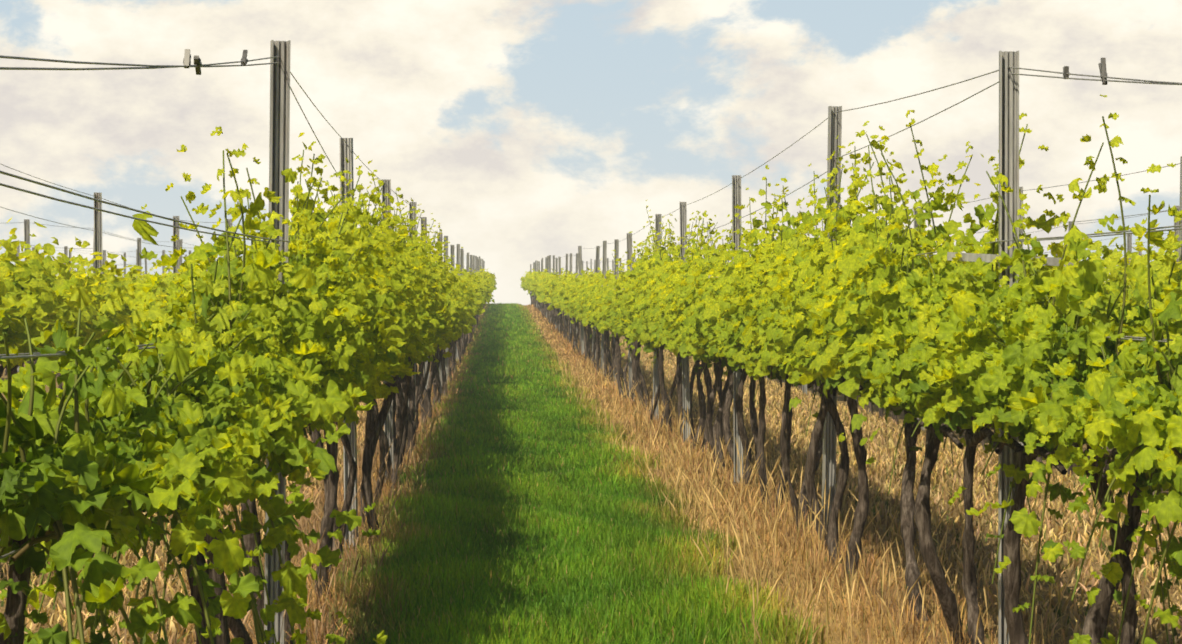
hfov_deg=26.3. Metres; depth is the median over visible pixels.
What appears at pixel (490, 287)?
leaves
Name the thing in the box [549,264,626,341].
leaves
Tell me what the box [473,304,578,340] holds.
straw
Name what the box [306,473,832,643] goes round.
grass
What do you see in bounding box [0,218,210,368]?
leaves
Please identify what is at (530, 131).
sky
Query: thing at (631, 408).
straw
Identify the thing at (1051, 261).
cross arms
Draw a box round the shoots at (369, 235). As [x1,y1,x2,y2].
[300,149,453,437]
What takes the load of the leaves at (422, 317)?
attached to the shoots at (369, 235)
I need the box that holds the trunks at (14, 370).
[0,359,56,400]
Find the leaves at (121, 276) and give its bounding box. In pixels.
[57,269,171,280]
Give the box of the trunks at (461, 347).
[438,307,483,395]
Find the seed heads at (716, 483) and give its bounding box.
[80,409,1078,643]
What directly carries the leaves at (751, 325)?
attached to the shoots at (875, 208)
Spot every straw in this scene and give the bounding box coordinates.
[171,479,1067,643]
[321,393,802,496]
[423,336,661,403]
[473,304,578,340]
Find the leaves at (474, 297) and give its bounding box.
[435,262,488,337]
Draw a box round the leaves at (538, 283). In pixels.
[520,268,582,310]
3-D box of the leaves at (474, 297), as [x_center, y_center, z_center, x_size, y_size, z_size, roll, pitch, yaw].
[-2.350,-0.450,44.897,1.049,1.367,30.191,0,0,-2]
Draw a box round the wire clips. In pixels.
[183,49,1107,84]
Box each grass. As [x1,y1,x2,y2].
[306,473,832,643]
[385,392,680,492]
[447,334,591,398]
[472,302,543,338]
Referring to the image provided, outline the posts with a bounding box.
[16,40,1181,643]
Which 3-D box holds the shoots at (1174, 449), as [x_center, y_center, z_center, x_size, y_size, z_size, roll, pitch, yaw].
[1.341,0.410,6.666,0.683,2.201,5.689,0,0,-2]
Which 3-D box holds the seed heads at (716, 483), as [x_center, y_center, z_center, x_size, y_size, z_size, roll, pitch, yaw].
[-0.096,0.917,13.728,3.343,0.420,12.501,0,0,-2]
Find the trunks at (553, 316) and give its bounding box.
[530,291,634,401]
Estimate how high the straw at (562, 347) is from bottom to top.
0.454 m
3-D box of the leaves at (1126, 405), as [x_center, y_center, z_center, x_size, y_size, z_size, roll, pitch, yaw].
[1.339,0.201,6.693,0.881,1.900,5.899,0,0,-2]
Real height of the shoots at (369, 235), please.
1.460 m
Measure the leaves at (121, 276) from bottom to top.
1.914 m
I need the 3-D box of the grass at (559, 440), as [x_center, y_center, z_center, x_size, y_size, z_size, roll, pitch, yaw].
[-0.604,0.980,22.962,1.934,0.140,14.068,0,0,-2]
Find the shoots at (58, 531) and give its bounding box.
[0,150,346,643]
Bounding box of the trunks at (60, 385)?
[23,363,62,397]
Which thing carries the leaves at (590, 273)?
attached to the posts
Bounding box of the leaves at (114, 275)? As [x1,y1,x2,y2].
[15,263,151,283]
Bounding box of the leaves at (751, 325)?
[600,121,998,463]
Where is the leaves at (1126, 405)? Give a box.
[842,94,1181,643]
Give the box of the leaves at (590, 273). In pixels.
[583,267,625,280]
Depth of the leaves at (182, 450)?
4.96 m
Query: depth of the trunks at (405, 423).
12.34 m
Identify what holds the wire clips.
attached to the wires
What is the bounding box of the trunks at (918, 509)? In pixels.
[632,340,1169,643]
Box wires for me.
[0,55,1181,558]
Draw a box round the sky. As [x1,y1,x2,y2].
[0,0,1181,305]
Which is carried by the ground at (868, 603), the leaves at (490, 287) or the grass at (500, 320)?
the grass at (500, 320)
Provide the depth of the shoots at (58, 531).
4.63 m
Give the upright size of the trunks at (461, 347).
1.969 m
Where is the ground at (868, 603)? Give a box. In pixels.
[0,311,1181,643]
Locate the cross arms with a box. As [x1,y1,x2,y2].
[607,252,1073,289]
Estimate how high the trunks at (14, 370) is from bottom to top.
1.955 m
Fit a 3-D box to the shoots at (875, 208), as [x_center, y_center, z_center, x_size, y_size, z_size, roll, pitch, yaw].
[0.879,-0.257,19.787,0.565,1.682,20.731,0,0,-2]
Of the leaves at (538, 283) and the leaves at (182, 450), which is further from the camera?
the leaves at (538, 283)
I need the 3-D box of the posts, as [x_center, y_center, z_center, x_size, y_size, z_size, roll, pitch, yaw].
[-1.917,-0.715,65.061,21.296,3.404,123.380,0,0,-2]
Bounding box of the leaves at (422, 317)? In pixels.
[223,132,468,437]
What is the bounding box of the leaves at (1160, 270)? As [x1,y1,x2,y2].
[961,217,1181,355]
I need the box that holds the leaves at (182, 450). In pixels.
[0,126,405,643]
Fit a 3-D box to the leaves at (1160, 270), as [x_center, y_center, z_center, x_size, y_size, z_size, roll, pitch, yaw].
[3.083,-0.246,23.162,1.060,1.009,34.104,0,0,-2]
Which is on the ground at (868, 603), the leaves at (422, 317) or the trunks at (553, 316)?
the trunks at (553, 316)
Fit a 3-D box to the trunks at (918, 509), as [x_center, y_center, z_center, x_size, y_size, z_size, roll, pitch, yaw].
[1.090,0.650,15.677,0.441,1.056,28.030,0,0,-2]
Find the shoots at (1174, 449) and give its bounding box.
[896,116,1181,643]
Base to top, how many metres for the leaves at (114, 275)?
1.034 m
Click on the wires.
(34, 355)
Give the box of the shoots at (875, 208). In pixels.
[612,134,972,493]
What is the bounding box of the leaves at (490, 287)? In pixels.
[472,266,496,306]
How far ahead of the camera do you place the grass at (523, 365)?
38.98 m
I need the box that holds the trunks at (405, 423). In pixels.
[0,345,441,643]

